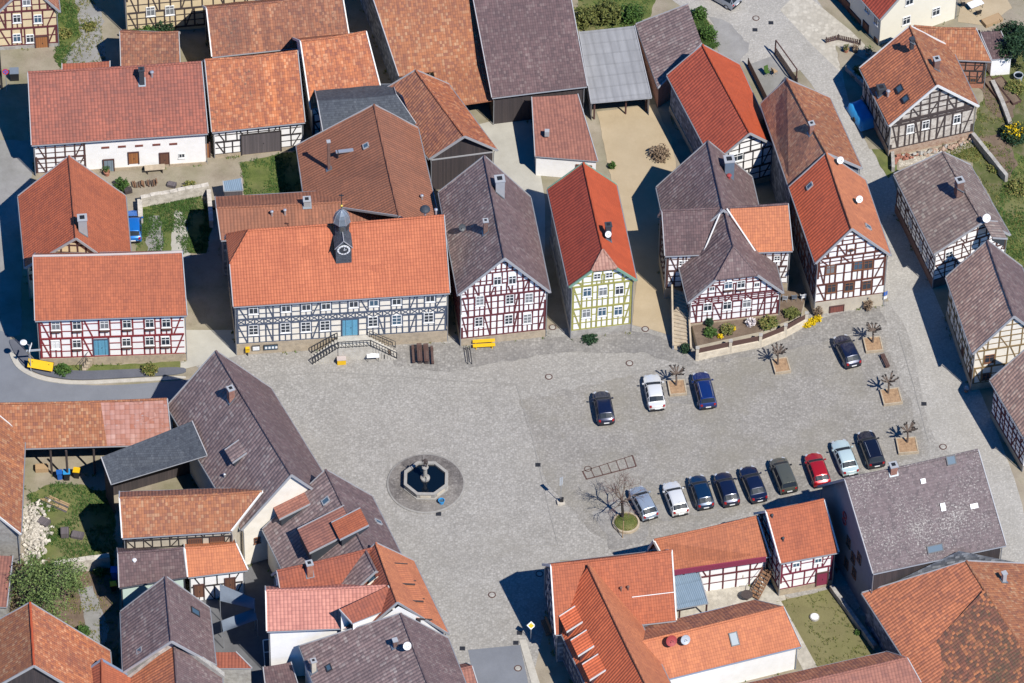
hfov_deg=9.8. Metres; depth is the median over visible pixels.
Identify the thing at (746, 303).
window
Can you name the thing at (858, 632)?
shrub
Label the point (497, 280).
window
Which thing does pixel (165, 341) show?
window
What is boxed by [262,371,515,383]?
drain channel
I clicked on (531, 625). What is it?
road sign
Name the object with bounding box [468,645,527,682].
asphalt road
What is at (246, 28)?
barn
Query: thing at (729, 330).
shrub
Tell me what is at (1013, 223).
grass tufts
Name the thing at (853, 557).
window
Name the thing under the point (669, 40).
shed
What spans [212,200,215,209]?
rain barrel
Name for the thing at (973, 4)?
garden table
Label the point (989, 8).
yard paving
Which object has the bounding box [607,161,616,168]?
shrub
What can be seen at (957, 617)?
house
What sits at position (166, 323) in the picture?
window
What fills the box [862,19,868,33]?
door
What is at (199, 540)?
window
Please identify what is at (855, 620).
garden wall
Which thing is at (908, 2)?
window
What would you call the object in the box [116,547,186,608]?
lean to
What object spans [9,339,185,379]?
pavement
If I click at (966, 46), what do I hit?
house wing
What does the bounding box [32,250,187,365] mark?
timbered house
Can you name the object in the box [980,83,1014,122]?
garden soil
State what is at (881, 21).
house
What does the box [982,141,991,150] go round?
shrub
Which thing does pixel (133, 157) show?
door
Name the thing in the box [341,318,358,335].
door
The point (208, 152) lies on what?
wooden gate
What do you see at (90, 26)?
shrub
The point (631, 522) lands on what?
round tree bed
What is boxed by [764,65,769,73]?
garden chair
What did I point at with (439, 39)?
great barn
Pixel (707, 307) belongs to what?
window
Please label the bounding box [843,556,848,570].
window
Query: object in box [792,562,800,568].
window
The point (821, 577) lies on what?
door
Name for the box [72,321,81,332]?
window
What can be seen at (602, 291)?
window
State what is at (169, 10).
window
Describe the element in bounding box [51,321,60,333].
window
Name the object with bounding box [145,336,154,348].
window
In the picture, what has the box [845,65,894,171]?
garden wall
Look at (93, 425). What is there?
open shed
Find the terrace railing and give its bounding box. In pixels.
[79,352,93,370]
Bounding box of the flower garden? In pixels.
[692,290,805,347]
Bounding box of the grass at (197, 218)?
[137,196,211,253]
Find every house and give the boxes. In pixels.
[0,0,60,49]
[0,416,25,563]
[17,155,131,297]
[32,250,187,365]
[119,576,216,672]
[124,0,251,30]
[126,645,224,682]
[168,350,322,564]
[262,469,412,613]
[295,104,438,218]
[299,613,465,682]
[365,542,449,634]
[438,155,551,345]
[542,549,676,662]
[546,162,637,337]
[642,599,801,682]
[655,140,758,226]
[657,203,793,297]
[666,44,772,184]
[748,651,920,682]
[753,498,839,595]
[760,77,862,219]
[788,152,891,314]
[838,0,957,44]
[859,25,979,156]
[861,551,1023,682]
[893,151,1010,288]
[945,240,1023,390]
[989,350,1023,471]
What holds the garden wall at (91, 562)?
on the garden soil at (77, 616)
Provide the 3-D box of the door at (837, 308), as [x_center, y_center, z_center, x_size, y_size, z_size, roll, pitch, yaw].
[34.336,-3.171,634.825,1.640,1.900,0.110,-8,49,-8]
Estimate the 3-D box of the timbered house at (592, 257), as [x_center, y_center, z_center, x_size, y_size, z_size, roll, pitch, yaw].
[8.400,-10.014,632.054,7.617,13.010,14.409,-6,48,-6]
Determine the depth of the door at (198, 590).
606.19 m
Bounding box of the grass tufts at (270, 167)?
[240,150,298,194]
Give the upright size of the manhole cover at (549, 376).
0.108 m
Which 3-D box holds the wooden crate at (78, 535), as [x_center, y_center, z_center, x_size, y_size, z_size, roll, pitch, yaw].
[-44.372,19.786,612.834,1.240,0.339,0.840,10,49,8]
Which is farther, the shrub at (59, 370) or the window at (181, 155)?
the window at (181, 155)
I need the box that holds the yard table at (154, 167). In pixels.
[144,164,164,174]
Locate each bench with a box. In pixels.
[411,345,414,362]
[430,346,433,363]
[473,338,494,349]
[540,616,551,635]
[880,353,889,367]
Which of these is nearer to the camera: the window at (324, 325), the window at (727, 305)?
the window at (324, 325)
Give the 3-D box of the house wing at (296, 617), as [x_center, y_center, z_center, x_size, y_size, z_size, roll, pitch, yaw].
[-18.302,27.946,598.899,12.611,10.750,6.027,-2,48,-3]
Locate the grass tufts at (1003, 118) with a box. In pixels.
[966,54,1023,266]
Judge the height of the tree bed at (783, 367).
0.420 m
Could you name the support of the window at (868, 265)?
in the timbered house at (841, 251)
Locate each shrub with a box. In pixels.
[53,363,71,376]
[58,27,73,38]
[77,624,90,635]
[81,20,96,31]
[113,177,129,190]
[133,25,156,30]
[141,361,158,375]
[150,20,175,30]
[183,180,194,186]
[573,3,599,29]
[580,333,598,345]
[594,0,623,26]
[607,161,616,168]
[620,1,644,25]
[648,143,670,162]
[680,342,689,353]
[692,5,708,19]
[700,24,717,40]
[703,326,717,337]
[705,318,713,326]
[720,322,734,335]
[757,314,780,330]
[783,306,800,320]
[802,314,822,327]
[813,306,823,316]
[851,64,862,77]
[854,629,861,635]
[863,297,873,310]
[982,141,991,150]
[987,164,1000,173]
[1000,120,1023,146]
[1004,79,1023,94]
[1006,178,1023,196]
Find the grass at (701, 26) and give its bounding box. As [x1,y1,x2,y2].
[690,9,715,47]
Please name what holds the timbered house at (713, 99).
on the ground at (208, 294)
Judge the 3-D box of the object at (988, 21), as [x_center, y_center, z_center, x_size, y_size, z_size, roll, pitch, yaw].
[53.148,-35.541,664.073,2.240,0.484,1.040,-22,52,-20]
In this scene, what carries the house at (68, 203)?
on the ground at (208, 294)
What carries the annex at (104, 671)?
on the ground at (208, 294)
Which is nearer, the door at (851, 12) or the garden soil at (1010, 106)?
the garden soil at (1010, 106)
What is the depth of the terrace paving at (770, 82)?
658.47 m
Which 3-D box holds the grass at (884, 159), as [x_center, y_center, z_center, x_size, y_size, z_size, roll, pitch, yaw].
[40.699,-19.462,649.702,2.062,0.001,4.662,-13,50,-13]
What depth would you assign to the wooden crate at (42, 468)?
618.46 m
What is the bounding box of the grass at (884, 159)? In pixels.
[872,149,897,177]
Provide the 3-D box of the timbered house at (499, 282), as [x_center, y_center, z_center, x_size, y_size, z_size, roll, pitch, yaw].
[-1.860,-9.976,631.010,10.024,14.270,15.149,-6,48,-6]
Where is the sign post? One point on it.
(560, 501)
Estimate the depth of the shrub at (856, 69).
657.94 m
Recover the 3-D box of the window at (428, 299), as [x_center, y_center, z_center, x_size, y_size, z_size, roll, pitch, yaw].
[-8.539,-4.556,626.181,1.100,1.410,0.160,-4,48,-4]
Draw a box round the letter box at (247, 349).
[245,347,249,355]
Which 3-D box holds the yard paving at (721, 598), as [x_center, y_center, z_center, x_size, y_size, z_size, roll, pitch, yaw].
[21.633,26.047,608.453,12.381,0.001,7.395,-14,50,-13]
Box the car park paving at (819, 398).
[519,330,928,543]
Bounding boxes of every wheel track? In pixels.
[145,216,163,250]
[171,211,189,257]
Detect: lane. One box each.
[0,140,33,336]
[751,0,1023,562]
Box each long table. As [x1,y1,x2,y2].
[417,343,422,363]
[423,343,428,363]
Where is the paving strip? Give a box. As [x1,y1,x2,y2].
[393,306,886,371]
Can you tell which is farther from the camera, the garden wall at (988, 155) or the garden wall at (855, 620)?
the garden wall at (988, 155)
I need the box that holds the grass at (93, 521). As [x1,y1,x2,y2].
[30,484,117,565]
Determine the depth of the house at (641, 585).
599.16 m
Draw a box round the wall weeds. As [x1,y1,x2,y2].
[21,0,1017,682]
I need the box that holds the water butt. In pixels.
[1014,71,1022,80]
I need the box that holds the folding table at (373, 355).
[367,353,378,361]
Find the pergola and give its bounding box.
[774,40,797,81]
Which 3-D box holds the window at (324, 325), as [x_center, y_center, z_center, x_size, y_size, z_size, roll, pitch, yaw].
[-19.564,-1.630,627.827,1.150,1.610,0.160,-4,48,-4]
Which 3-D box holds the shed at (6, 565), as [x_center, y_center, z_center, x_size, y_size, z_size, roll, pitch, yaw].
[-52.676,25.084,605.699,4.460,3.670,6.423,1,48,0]
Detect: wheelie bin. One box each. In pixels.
[56,469,62,479]
[63,468,69,480]
[73,467,80,478]
[110,566,117,579]
[110,581,116,591]
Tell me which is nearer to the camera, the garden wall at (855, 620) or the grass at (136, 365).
the garden wall at (855, 620)
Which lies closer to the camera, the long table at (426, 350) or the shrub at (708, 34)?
the long table at (426, 350)
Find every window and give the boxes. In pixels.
[13,14,21,23]
[13,33,21,42]
[22,0,30,6]
[26,34,34,43]
[33,14,42,23]
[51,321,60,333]
[51,340,60,349]
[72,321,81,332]
[72,339,81,351]
[100,320,109,332]
[122,319,131,331]
[122,338,131,349]
[145,319,154,330]
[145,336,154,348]
[146,6,155,16]
[161,319,170,330]
[161,337,170,348]
[165,5,174,15]
[178,153,185,158]
[188,538,202,543]
[210,537,224,542]
[248,307,258,315]
[248,325,258,335]
[253,536,260,544]
[280,323,290,333]
[281,305,290,312]
[300,322,311,332]
[301,303,311,311]
[320,321,330,331]
[321,302,330,310]
[348,300,358,308]
[368,316,377,327]
[369,299,378,307]
[391,298,401,305]
[391,314,401,325]
[423,312,433,323]
[425,295,434,302]
[474,317,483,327]
[475,295,484,306]
[493,276,501,286]
[504,314,512,325]
[505,294,514,305]
[508,275,516,285]
[523,313,531,324]
[524,293,533,303]
[581,309,590,318]
[582,287,591,297]
[593,273,600,280]
[597,307,606,317]
[598,286,607,296]
[605,272,612,279]
[613,306,622,316]
[614,285,623,295]
[703,303,712,312]
[709,286,714,291]
[722,301,731,310]
[724,281,732,292]
[734,152,743,161]
[736,280,745,291]
[742,299,751,308]
[753,282,759,287]
[773,256,780,261]
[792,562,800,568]
[814,557,821,564]
[825,264,835,274]
[826,284,835,293]
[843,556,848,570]
[844,282,853,292]
[845,534,850,549]
[850,551,855,565]
[851,566,856,580]
[853,260,862,271]
[856,551,861,565]
[861,280,871,290]
[863,260,872,270]
[873,16,877,26]
[902,15,910,26]
[905,0,913,6]
[906,124,913,134]
[918,240,921,251]
[921,120,929,130]
[925,257,928,268]
[931,6,940,17]
[944,250,952,259]
[953,114,960,124]
[968,366,971,378]
[969,78,975,82]
[981,372,990,380]
[984,354,994,363]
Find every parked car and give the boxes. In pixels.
[128,210,142,242]
[592,390,614,425]
[628,486,658,521]
[642,374,665,410]
[662,481,688,516]
[688,474,714,510]
[692,371,716,409]
[714,0,741,9]
[714,471,739,507]
[739,465,767,503]
[769,457,797,494]
[804,452,830,487]
[831,439,858,476]
[833,334,861,368]
[857,430,885,468]
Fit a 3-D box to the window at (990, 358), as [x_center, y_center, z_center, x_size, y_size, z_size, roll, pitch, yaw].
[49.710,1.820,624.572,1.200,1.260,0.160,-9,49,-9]
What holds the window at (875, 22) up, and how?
in the house at (881, 21)
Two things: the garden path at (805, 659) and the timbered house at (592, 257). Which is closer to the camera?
the garden path at (805, 659)
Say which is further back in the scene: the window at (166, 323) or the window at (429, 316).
the window at (429, 316)
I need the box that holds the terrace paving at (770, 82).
[745,55,792,95]
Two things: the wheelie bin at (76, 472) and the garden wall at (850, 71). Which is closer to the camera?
the wheelie bin at (76, 472)
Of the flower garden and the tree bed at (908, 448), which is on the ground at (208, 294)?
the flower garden
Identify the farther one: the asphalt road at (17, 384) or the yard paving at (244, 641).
the asphalt road at (17, 384)
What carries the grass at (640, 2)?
on the ground at (208, 294)
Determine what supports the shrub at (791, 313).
on the flower garden
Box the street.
[673,0,799,71]
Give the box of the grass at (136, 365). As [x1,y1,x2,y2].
[53,361,179,370]
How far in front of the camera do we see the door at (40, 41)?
659.13 m
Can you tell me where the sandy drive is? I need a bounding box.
[597,104,675,334]
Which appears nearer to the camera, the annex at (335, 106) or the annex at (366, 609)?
the annex at (366, 609)
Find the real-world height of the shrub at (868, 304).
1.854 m
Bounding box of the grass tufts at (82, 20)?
[62,0,105,62]
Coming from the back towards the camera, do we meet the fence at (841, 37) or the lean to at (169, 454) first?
the fence at (841, 37)
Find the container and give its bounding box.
[9,67,18,80]
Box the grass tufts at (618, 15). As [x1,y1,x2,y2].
[575,0,652,28]
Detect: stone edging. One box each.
[890,152,917,165]
[917,137,972,156]
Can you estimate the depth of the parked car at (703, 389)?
625.30 m
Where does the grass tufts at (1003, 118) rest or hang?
on the garden soil at (984, 173)
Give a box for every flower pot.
[102,166,110,176]
[843,43,849,52]
[851,43,859,53]
[863,45,874,56]
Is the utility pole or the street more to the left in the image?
the utility pole
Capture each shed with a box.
[0,398,170,474]
[0,556,13,617]
[119,29,180,65]
[216,651,251,682]
[223,178,242,195]
[635,3,701,106]
[980,31,1011,75]
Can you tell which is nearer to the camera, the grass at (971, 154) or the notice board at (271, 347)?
the notice board at (271, 347)
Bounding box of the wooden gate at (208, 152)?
[205,142,210,157]
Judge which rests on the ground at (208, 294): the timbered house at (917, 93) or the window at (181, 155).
the timbered house at (917, 93)
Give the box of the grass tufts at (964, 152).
[940,140,982,161]
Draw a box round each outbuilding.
[61,61,110,68]
[531,94,597,176]
[647,515,770,590]
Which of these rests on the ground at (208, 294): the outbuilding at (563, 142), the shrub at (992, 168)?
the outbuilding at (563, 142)
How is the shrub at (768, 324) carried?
on the flower garden
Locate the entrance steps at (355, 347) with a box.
[311,330,396,364]
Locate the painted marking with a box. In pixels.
[582,455,636,479]
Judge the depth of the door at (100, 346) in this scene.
626.80 m
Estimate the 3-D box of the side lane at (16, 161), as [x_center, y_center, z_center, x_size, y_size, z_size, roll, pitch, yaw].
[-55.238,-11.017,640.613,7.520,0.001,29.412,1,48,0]
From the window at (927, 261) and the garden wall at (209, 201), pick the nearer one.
the window at (927, 261)
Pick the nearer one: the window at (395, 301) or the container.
the window at (395, 301)
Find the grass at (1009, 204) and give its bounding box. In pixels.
[997,152,1023,267]
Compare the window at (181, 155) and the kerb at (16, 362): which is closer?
the kerb at (16, 362)
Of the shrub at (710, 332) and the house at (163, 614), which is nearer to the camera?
the house at (163, 614)
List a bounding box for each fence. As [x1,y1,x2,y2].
[747,58,766,98]
[776,48,797,82]
[825,34,860,44]
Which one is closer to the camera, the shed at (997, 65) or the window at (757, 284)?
the window at (757, 284)
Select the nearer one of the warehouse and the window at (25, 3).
the warehouse
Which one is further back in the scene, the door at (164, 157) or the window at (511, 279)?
the door at (164, 157)
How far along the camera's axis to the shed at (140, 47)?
653.32 m
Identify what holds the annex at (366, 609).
on the ground at (208, 294)
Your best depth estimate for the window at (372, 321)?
628.18 m
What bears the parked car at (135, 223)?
on the ground at (208, 294)
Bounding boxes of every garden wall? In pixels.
[54,553,109,575]
[137,199,142,222]
[140,182,208,206]
[207,189,212,227]
[829,585,876,650]
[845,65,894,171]
[971,132,1007,181]
[991,80,1011,124]
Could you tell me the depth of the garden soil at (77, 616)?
607.08 m
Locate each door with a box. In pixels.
[34,35,48,47]
[93,338,109,355]
[103,159,114,170]
[128,151,139,164]
[159,152,169,164]
[193,584,204,597]
[224,577,235,589]
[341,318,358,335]
[815,571,828,586]
[829,304,844,312]
[838,0,849,12]
[847,6,860,24]
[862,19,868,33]
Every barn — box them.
[0,602,111,682]
[202,0,348,57]
[202,50,305,157]
[292,30,380,135]
[360,0,492,104]
[387,69,498,189]
[473,0,587,124]
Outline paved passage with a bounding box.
[180,330,235,368]
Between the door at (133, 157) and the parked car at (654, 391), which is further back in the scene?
the door at (133, 157)
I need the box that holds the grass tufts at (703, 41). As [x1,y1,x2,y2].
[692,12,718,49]
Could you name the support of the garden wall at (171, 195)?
on the ground at (208, 294)
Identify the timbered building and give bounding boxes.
[119,488,262,552]
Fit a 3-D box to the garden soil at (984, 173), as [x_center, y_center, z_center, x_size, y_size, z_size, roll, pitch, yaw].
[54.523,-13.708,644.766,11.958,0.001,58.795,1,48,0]
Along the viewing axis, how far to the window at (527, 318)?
629.56 m
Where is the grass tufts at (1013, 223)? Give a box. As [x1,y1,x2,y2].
[996,149,1023,260]
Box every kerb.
[9,351,185,384]
[519,640,539,682]
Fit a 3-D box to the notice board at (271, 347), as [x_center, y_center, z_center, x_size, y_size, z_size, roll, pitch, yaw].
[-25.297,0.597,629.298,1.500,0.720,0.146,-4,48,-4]
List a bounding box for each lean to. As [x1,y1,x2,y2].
[101,420,206,513]
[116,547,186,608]
[183,539,248,599]
[263,662,297,682]
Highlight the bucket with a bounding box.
[438,498,444,504]
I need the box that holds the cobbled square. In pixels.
[197,301,950,682]
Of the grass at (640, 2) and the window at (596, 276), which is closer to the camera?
the window at (596, 276)
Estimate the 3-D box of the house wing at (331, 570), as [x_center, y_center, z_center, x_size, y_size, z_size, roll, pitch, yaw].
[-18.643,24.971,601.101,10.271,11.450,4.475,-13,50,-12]
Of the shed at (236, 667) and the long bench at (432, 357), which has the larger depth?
the long bench at (432, 357)
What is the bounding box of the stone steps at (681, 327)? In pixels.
[670,285,691,351]
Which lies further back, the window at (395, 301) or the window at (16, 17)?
the window at (16, 17)
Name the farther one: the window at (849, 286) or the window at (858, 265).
the window at (849, 286)
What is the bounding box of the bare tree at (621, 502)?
[598,471,647,519]
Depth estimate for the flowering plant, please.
631.76 m
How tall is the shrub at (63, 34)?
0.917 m
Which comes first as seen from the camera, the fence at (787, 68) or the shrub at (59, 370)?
the shrub at (59, 370)
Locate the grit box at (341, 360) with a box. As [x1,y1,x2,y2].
[337,356,345,364]
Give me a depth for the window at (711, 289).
628.49 m
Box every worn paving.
[593,498,648,549]
[648,461,864,522]
[664,383,696,403]
[708,16,748,62]
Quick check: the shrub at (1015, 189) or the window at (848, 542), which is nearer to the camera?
the window at (848, 542)
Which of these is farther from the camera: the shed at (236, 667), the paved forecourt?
the paved forecourt
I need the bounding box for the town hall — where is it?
[224,194,450,354]
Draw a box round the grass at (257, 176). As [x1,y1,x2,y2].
[240,152,300,194]
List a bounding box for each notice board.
[252,345,259,350]
[264,344,277,349]
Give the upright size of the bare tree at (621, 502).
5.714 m
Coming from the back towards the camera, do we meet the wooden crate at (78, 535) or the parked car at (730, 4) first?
the parked car at (730, 4)
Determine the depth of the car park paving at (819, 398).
623.86 m
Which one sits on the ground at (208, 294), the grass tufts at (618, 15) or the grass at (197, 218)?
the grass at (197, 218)
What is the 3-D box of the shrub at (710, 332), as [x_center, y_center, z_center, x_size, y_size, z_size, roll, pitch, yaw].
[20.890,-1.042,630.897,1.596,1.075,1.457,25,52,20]
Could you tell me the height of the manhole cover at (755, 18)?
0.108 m
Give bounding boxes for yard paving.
[201,559,275,682]
[479,120,544,258]
[676,571,785,617]
[958,0,1011,25]
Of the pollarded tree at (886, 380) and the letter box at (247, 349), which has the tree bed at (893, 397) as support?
the pollarded tree at (886, 380)
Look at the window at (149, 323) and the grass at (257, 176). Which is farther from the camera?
the grass at (257, 176)
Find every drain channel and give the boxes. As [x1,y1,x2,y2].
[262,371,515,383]
[516,330,847,383]
[516,384,558,544]
[898,332,928,439]
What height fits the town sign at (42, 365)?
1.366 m
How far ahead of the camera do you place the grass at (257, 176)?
647.32 m
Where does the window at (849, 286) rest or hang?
in the timbered house at (841, 251)
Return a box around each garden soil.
[9,559,119,667]
[836,46,883,148]
[972,41,1023,208]
[979,133,1017,177]
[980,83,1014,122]
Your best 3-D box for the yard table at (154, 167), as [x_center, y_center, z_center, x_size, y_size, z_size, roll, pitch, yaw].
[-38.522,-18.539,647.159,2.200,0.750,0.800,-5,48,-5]
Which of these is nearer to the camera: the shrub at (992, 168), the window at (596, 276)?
the window at (596, 276)
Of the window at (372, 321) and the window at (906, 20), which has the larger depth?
the window at (906, 20)
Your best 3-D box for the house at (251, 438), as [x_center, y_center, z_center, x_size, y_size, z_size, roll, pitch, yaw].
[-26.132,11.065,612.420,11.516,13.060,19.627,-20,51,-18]
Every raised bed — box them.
[983,75,1009,103]
[994,76,1020,104]
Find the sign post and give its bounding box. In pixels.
[557,477,564,505]
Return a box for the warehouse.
[817,449,1006,615]
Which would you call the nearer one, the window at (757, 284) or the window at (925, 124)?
the window at (757, 284)
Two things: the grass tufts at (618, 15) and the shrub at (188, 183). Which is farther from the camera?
the grass tufts at (618, 15)
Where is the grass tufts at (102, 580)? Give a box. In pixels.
[10,558,119,665]
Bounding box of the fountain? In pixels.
[387,454,464,513]
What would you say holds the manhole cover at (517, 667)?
on the asphalt road at (495, 665)
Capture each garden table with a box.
[741,590,752,600]
[967,0,983,10]
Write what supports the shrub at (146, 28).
on the ground at (208, 294)
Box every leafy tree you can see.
[4,547,94,621]
[993,19,1023,62]
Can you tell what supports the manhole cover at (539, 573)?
on the cobbled square
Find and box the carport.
[579,25,651,119]
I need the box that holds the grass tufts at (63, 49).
[53,0,80,66]
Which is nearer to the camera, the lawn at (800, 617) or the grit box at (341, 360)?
the lawn at (800, 617)
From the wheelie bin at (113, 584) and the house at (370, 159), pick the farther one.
the house at (370, 159)
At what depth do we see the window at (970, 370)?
626.80 m
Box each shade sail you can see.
[220,584,255,628]
[221,609,257,648]
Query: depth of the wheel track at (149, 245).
640.85 m
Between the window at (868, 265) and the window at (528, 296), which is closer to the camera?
the window at (528, 296)
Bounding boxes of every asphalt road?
[0,331,188,416]
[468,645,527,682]
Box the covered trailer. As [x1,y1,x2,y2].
[845,99,873,131]
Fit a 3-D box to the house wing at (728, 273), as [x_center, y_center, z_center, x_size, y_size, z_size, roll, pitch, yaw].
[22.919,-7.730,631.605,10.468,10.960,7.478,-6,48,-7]
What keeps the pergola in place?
on the terrace paving at (770, 82)
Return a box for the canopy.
[674,572,708,617]
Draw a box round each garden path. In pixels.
[78,586,108,644]
[773,601,816,669]
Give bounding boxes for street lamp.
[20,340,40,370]
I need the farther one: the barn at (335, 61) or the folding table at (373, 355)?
the barn at (335, 61)
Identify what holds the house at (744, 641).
on the ground at (208, 294)
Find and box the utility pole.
[0,57,2,88]
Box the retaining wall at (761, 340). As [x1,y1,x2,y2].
[695,311,808,360]
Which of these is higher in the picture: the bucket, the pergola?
the pergola
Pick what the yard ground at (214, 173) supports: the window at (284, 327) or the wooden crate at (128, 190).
the wooden crate at (128, 190)
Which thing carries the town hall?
on the ground at (208, 294)
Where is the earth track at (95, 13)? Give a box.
[61,0,107,62]
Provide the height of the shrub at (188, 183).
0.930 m
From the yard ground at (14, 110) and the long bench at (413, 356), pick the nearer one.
the long bench at (413, 356)
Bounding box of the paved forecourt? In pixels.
[780,0,873,72]
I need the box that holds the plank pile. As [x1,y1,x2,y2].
[40,495,69,512]
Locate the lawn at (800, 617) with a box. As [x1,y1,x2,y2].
[777,589,875,666]
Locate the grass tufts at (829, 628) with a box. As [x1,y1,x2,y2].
[783,590,870,665]
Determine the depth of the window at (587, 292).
627.11 m
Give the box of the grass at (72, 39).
[53,0,80,67]
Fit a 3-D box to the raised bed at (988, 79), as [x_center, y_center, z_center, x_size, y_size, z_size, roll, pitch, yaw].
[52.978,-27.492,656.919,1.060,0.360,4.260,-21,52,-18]
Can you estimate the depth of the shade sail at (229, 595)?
603.85 m
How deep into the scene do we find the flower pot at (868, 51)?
659.96 m
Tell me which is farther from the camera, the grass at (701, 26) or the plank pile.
the grass at (701, 26)
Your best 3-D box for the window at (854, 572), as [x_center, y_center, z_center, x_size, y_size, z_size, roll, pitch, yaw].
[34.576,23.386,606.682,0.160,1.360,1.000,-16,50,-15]
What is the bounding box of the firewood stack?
[132,178,157,187]
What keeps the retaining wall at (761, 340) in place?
on the paving strip
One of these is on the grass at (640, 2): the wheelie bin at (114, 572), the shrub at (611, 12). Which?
the shrub at (611, 12)
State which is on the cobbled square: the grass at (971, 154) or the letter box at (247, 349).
the letter box at (247, 349)
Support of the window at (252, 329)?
in the town hall
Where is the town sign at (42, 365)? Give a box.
[27,358,53,371]
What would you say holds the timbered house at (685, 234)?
on the ground at (208, 294)
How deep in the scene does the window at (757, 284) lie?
629.18 m
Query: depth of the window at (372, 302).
626.04 m
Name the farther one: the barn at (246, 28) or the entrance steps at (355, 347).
the barn at (246, 28)
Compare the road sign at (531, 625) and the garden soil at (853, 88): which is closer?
the road sign at (531, 625)
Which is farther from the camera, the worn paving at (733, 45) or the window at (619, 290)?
the worn paving at (733, 45)
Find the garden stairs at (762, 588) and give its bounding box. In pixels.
[750,562,772,599]
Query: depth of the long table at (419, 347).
629.30 m
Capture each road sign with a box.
[2,69,8,89]
[527,621,535,628]
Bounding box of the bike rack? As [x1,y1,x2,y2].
[465,346,471,363]
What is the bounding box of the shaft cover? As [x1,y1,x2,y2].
[810,613,818,621]
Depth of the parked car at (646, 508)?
614.90 m
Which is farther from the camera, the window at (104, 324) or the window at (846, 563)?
the window at (104, 324)
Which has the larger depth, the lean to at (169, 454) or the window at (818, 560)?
the lean to at (169, 454)
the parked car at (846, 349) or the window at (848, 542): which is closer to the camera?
the window at (848, 542)
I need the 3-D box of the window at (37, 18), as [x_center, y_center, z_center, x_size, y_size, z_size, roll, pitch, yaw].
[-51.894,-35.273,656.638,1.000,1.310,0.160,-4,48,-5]
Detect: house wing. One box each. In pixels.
[265,584,385,675]
[271,547,371,587]
[559,564,670,682]
[678,208,784,330]
[913,25,991,87]
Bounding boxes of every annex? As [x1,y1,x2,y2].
[91,659,130,682]
[215,191,387,275]
[314,84,415,131]
[339,585,399,630]
[459,662,477,682]
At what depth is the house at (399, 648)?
592.02 m
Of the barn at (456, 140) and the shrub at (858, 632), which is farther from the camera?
the barn at (456, 140)
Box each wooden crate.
[35,463,48,472]
[37,516,50,527]
[60,527,68,538]
[71,530,83,539]
[123,186,131,194]
[167,181,176,188]
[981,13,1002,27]
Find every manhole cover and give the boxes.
[488,592,495,597]
[514,665,521,670]
[536,571,542,576]
[545,374,552,379]
[549,324,555,329]
[626,360,632,365]
[641,326,648,331]
[752,16,759,20]
[939,444,946,449]
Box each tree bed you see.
[612,512,639,533]
[667,379,686,396]
[771,357,790,374]
[863,336,883,353]
[880,387,902,405]
[895,436,918,454]
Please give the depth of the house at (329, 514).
603.63 m
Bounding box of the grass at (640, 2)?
[577,0,655,30]
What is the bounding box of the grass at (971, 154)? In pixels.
[951,147,981,162]
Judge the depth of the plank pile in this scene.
615.75 m
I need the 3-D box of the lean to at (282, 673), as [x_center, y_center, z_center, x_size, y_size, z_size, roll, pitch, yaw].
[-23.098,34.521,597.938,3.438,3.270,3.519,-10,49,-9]
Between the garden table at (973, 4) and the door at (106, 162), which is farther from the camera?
the garden table at (973, 4)
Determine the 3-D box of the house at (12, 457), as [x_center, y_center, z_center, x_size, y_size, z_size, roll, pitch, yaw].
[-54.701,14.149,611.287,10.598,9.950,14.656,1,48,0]
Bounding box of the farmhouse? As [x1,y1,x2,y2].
[27,61,208,175]
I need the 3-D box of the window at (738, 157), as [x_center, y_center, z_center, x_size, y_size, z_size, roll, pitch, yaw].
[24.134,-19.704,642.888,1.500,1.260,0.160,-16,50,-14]
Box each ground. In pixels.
[0,47,56,140]
[10,0,1023,682]
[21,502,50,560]
[25,455,105,495]
[113,158,240,203]
[898,141,973,167]
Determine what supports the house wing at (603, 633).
on the ground at (208, 294)
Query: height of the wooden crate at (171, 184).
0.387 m
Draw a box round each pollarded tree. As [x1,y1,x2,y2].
[669,364,684,385]
[771,342,787,364]
[866,322,881,342]
[881,370,898,393]
[901,420,917,442]
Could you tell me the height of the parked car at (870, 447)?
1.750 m
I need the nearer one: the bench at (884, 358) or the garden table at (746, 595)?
the garden table at (746, 595)
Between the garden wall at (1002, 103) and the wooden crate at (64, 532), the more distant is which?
the garden wall at (1002, 103)
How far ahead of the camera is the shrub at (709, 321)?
631.52 m
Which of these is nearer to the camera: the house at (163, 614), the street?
the house at (163, 614)
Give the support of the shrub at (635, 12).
on the grass at (640, 2)
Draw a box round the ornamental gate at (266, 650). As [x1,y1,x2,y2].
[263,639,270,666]
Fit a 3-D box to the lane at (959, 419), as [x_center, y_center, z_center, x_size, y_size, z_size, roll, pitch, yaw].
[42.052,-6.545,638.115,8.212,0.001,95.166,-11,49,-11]

